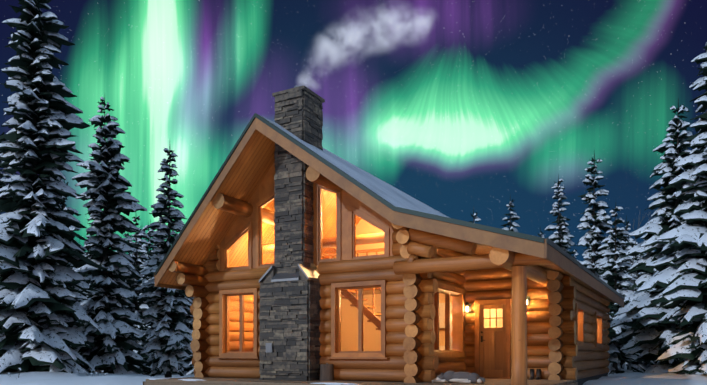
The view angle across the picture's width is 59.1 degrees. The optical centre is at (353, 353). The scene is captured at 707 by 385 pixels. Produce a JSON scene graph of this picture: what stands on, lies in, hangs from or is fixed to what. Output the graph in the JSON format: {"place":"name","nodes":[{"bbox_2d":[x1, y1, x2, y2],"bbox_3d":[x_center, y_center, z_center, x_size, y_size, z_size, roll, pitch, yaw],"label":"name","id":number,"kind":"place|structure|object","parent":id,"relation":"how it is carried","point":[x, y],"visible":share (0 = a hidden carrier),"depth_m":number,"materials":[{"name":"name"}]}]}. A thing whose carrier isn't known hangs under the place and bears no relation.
{"place":"outdoors","nodes":[
{"label":"outdoors","id":0,"kind":"place"},
{"bbox_2d":[319,363,334,380],"bbox_3d":[-0.661,0.450,15.500,0.406,0.440,0.376,0,0,29],"label":"chopping block","id":1,"kind":"object","parent":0,"point":[326,371],"depth_m":15.35,"materials":[{"name":"brown wood"}]},
{"bbox_2d":[0,0,706,280],"label":"sky","id":2,"kind":"structure","parent":0,"point":[459,107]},
{"bbox_2d":[263,117,449,217],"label":"roof snow","id":3,"kind":"structure","parent":0,"point":[394,196],"depth_m":16.27,"materials":[{"name":"white snow"}]},
{"bbox_2d":[140,370,644,377],"bbox_3d":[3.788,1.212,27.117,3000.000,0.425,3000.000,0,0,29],"label":"snow ground","id":4,"kind":"structure","parent":0,"point":[162,375],"depth_m":36.48,"materials":[{"name":"white snow"}]},
{"bbox_2d":[0,132,17,214],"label":"spruce","id":5,"kind":"object","parent":4,"relation":"on","point":[4,175],"visible":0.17,"depth_m":32.36,"materials":[{"name":"green plant"}]},
{"bbox_2d":[0,0,106,373],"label":"spruce tree","id":6,"kind":"object","parent":4,"relation":"on","point":[42,309],"visible":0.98,"depth_m":23.00,"materials":[{"name":"green plant"}]},
{"bbox_2d":[56,175,90,328],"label":"spruce","id":7,"kind":"object","parent":4,"relation":"on","point":[76,291],"visible":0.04,"depth_m":34.46,"materials":[{"name":"green plant"}]},
{"bbox_2d":[80,232,93,295],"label":"spruce","id":8,"kind":"object","parent":4,"relation":"on","point":[83,293],"visible":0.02,"depth_m":53.29,"materials":[{"name":"green plant"}]},
{"bbox_2d":[72,97,150,375],"bbox_3d":[-10.693,-4.730,26.639,3.926,12.800,3.954,0,0,-26],"label":"spruce tree","id":9,"kind":"object","parent":4,"relation":"on","point":[107,185],"visible":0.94,"depth_m":26.26,"materials":[{"name":"green plant"}]},
{"bbox_2d":[115,232,149,374],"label":"spruce","id":10,"kind":"object","parent":4,"relation":"on","point":[127,235],"visible":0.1,"depth_m":36.92,"materials":[{"name":"green plant"}]},
{"bbox_2d":[115,216,158,374],"bbox_3d":[-12.707,-3.504,36.516,3.017,10.033,3.164,0,0,-9],"label":"spruce","id":11,"kind":"object","parent":4,"relation":"on","point":[142,307],"visible":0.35,"depth_m":36.31,"materials":[{"name":"green plant"}]},
{"bbox_2d":[138,223,158,373],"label":"spruce","id":12,"kind":"object","parent":4,"relation":"on","point":[146,247],"visible":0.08,"depth_m":39.47,"materials":[{"name":"green plant"}]},
{"bbox_2d":[142,219,158,343],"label":"spruce","id":13,"kind":"object","parent":4,"relation":"on","point":[150,245],"visible":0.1,"depth_m":44.94,"materials":[{"name":"green plant"}]},
{"bbox_2d":[132,146,192,377],"bbox_3d":[-8.544,-4.154,28.384,3.042,11.352,3.026,0,0,29],"label":"spruce tree","id":14,"kind":"object","parent":4,"relation":"on","point":[168,347],"visible":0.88,"depth_m":28.15,"materials":[{"name":"green plant"}]},
{"bbox_2d":[147,235,193,371],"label":"spruce","id":15,"kind":"object","parent":4,"relation":"on","point":[183,319],"visible":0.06,"depth_m":35.09,"materials":[{"name":"green plant"}]},
{"bbox_2d":[172,297,193,373],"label":"spruce","id":16,"kind":"object","parent":4,"relation":"on","point":[191,329],"visible":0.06,"depth_m":38.95,"materials":[{"name":"green plant"}]},
{"bbox_2d":[178,233,193,373],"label":"spruce","id":17,"kind":"object","parent":4,"relation":"on","point":[190,324],"depth_m":38.78,"materials":[{"name":"green plant"}]},
{"bbox_2d":[182,320,193,374],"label":"spruce","id":18,"kind":"object","parent":4,"relation":"on","point":[190,364],"visible":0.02,"depth_m":37.03,"materials":[{"name":"green plant"}]},
{"bbox_2d":[149,378,360,384],"bbox_3d":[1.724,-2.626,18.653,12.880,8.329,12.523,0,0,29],"label":"snow drifts","id":19,"kind":"object","parent":4,"relation":"on","point":[328,383],"visible":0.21,"depth_m":13.85,"materials":[{"name":"white snow"}]},
{"bbox_2d":[259,85,324,380],"bbox_3d":[-1.515,-2.860,16.198,1.569,8.160,1.205,0,0,29],"label":"stone chimney","id":20,"kind":"object","parent":4,"relation":"on","point":[289,318],"visible":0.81,"depth_m":15.77,"materials":[{"name":"grey stone"}]},
{"bbox_2d":[0,372,706,384],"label":"snow banks","id":21,"kind":"object","parent":4,"relation":"on","point":[45,378],"visible":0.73,"depth_m":20.30,"materials":[{"name":"white snow"}]},
{"bbox_2d":[8,368,699,377],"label":"shrub twigs","id":22,"kind":"object","parent":4,"relation":"on","point":[107,373],"visible":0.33,"depth_m":21.84,"materials":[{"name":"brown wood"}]},
{"bbox_2d":[143,377,577,384],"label":"deck","id":23,"kind":"structure","parent":4,"relation":"on","point":[243,381],"depth_m":15.00,"materials":[{"name":"brown wood"}]},
{"bbox_2d":[190,226,438,381],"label":"log wall","id":24,"kind":"structure","parent":23,"relation":"on","point":[391,368],"depth_m":15.33,"materials":[{"name":"brown wood"}]},
{"bbox_2d":[216,183,389,358],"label":"window frames","id":25,"kind":"structure","parent":24,"relation":"in","point":[336,351],"depth_m":15.90,"materials":[{"name":"brown wood"}]},
{"bbox_2d":[228,196,383,350],"bbox_3d":[-1.379,-2.136,16.257,4.890,4.152,0.010,0,0,29],"label":"front window glass","id":26,"kind":"object","parent":25,"relation":"on","point":[328,250],"visible":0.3,"depth_m":15.78,"materials":[{"name":"clear glass"}]},
{"bbox_2d":[220,163,393,270],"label":"gable panel","id":27,"kind":"structure","parent":24,"relation":"attached to","point":[265,187],"depth_m":16.61,"materials":[{"name":"brown wood"}]},
{"bbox_2d":[159,126,614,302],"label":"ceiling","id":28,"kind":"structure","parent":24,"relation":"on","point":[247,172],"depth_m":16.82,"materials":[{"name":"brown wood"}]},
{"bbox_2d":[153,113,624,306],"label":"roof fascia","id":29,"kind":"structure","parent":28,"relation":"attached to","point":[549,250],"depth_m":14.01,"materials":[{"name":"brown wood"}]},
{"bbox_2d":[212,166,553,384],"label":"log beam","id":30,"kind":"structure","parent":23,"relation":"on","point":[522,267],"depth_m":13.43,"materials":[{"name":"brown wood"}]},
{"bbox_2d":[432,371,485,382],"bbox_3d":[2.407,0.530,14.260,1.299,0.280,0.471,0,0,29],"label":"husky dog","id":31,"kind":"object","parent":23,"relation":"on","point":[457,377],"visible":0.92,"depth_m":14.20},
{"bbox_2d":[528,369,540,379],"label":"boots","id":32,"kind":"object","parent":23,"relation":"on","point":[538,375],"visible":1,"depth_m":16.11,"materials":[{"name":"grey leather"}]},
{"bbox_2d":[337,373,607,384],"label":"foundation","id":33,"kind":"object","parent":4,"relation":"on","point":[583,380],"depth_m":19.67,"materials":[{"name":"grey"}]},
{"bbox_2d":[168,261,252,377],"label":"log wall","id":34,"kind":"structure","parent":33,"relation":"on","point":[193,278],"depth_m":17.51,"materials":[{"name":"brown wood"}]},
{"bbox_2d":[392,223,466,382],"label":"log wall","id":35,"kind":"structure","parent":33,"relation":"on","point":[412,292],"depth_m":14.39,"materials":[{"name":"brown wood"}]},
{"bbox_2d":[262,190,606,381],"bbox_3d":[2.818,-2.205,21.114,9.300,6.850,12.550,0,0,29],"label":"interior","id":36,"kind":"object","parent":33,"relation":"on","point":[371,336],"depth_m":21.37,"materials":[{"name":"brown wood"}]},
{"bbox_2d":[462,253,577,380],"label":"log wall","id":37,"kind":"structure","parent":33,"relation":"on","point":[489,284],"depth_m":16.38,"materials":[{"name":"brown wood"}]},
{"bbox_2d":[475,299,510,378],"bbox_3d":[3.819,-0.395,16.965,0.980,2.130,0.350,0,0,29],"label":"front door","id":38,"kind":"structure","parent":37,"relation":"attached to","point":[493,352],"depth_m":16.90,"materials":[{"name":"brown wood"}]},
{"bbox_2d":[464,296,529,312],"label":"wall lanterns","id":39,"kind":"object","parent":37,"relation":"attached to","point":[468,308],"visible":0.65,"depth_m":17.03,"materials":[{"name":"beige"}]},
{"bbox_2d":[545,269,609,379],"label":"log wall","id":40,"kind":"structure","parent":33,"relation":"on","point":[589,359],"depth_m":18.83,"materials":[{"name":"brown wood"}]},
{"bbox_2d":[432,283,602,356],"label":"window frames","id":41,"kind":"structure","parent":40,"relation":"attached to","point":[458,321],"depth_m":16.99,"materials":[{"name":"brown wood"}]},
{"bbox_2d":[434,293,455,349],"bbox_3d":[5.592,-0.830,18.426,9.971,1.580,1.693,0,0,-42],"label":"side window glass","id":42,"kind":"object","parent":41,"relation":"on","point":[445,323],"visible":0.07,"depth_m":16.34,"materials":[{"name":"clear glass"}]},
{"bbox_2d":[469,208,480,222],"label":"spruce","id":43,"kind":"object","parent":4,"relation":"on","point":[475,217],"visible":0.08,"depth_m":35.56,"materials":[{"name":"green plant"}]},
{"bbox_2d":[501,198,519,231],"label":"spruce tree","id":44,"kind":"object","parent":4,"relation":"on","point":[513,217],"visible":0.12,"depth_m":40.04,"materials":[{"name":"green plant"}]},
{"bbox_2d":[545,173,575,254],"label":"spruce tree","id":45,"kind":"object","parent":4,"relation":"on","point":[555,211],"visible":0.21,"depth_m":35.94,"materials":[{"name":"green plant"}]},
{"bbox_2d":[554,219,575,253],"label":"spruce","id":46,"kind":"object","parent":4,"relation":"on","point":[563,239],"visible":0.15,"depth_m":35.52,"materials":[{"name":"green plant"}]},
{"bbox_2d":[584,230,602,271],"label":"spruce","id":47,"kind":"object","parent":4,"relation":"on","point":[587,249],"depth_m":41.50,"materials":[{"name":"green plant"}]},
{"bbox_2d":[588,248,604,279],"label":"spruce","id":48,"kind":"object","parent":4,"relation":"on","point":[595,264],"depth_m":40.55,"materials":[{"name":"green plant"}]},
{"bbox_2d":[577,153,619,368],"bbox_3d":[12.739,-4.654,33.006,3.208,12.352,3.151,0,0,29],"label":"spruce tree","id":49,"kind":"object","parent":4,"relation":"on","point":[599,219],"visible":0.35,"depth_m":32.88,"materials":[{"name":"green plant"}]},
{"bbox_2d":[597,206,639,373],"bbox_3d":[12.373,-2.951,30.010,2.988,8.884,2.988,0,0,-13],"label":"spruce","id":50,"kind":"object","parent":4,"relation":"on","point":[613,277],"visible":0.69,"depth_m":29.71,"materials":[{"name":"green plant"}]},
{"bbox_2d":[601,234,635,361],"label":"spruce","id":51,"kind":"object","parent":4,"relation":"on","point":[608,248],"visible":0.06,"depth_m":45.88,"materials":[{"name":"green plant"}]},
{"bbox_2d":[599,209,644,370],"bbox_3d":[15.001,-3.104,33.422,3.223,9.206,4.458,0,0,-22],"label":"spruce","id":52,"kind":"object","parent":4,"relation":"on","point":[629,366],"visible":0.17,"depth_m":33.17,"materials":[{"name":"green plant"}]},
{"bbox_2d":[612,240,643,372],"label":"spruce","id":53,"kind":"object","parent":4,"relation":"on","point":[633,366],"visible":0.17,"depth_m":35.25,"materials":[{"name":"green plant"}]},
{"bbox_2d":[611,215,654,371],"bbox_3d":[17.296,-3.604,38.914,3.406,10.243,3.668,0,0,-7],"label":"spruce","id":54,"kind":"object","parent":4,"relation":"on","point":[642,367],"visible":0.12,"depth_m":38.97,"materials":[{"name":"green plant"}]},
{"bbox_2d":[624,230,642,273],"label":"spruce","id":55,"kind":"object","parent":4,"relation":"on","point":[631,239],"visible":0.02,"depth_m":53.57,"materials":[{"name":"green plant"}]},
{"bbox_2d":[632,254,648,367],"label":"spruce","id":56,"kind":"object","parent":4,"relation":"on","point":[640,273],"visible":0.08,"depth_m":46.59,"materials":[{"name":"green plant"}]},
{"bbox_2d":[637,239,653,285],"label":"spruce","id":57,"kind":"object","parent":4,"relation":"on","point":[644,255],"visible":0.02,"depth_m":47.12,"materials":[{"name":"green plant"}]},
{"bbox_2d":[608,100,692,372],"bbox_3d":[13.185,-4.604,25.918,4.758,12.252,4.812,0,0,-28],"label":"spruce tree","id":58,"kind":"object","parent":4,"relation":"on","point":[651,330],"visible":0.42,"depth_m":25.90,"materials":[{"name":"green plant"}]},
{"bbox_2d":[634,42,706,375],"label":"spruce tree","id":59,"kind":"object","parent":4,"relation":"on","point":[681,276],"visible":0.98,"depth_m":20.84,"materials":[{"name":"green plant"}]}
]}

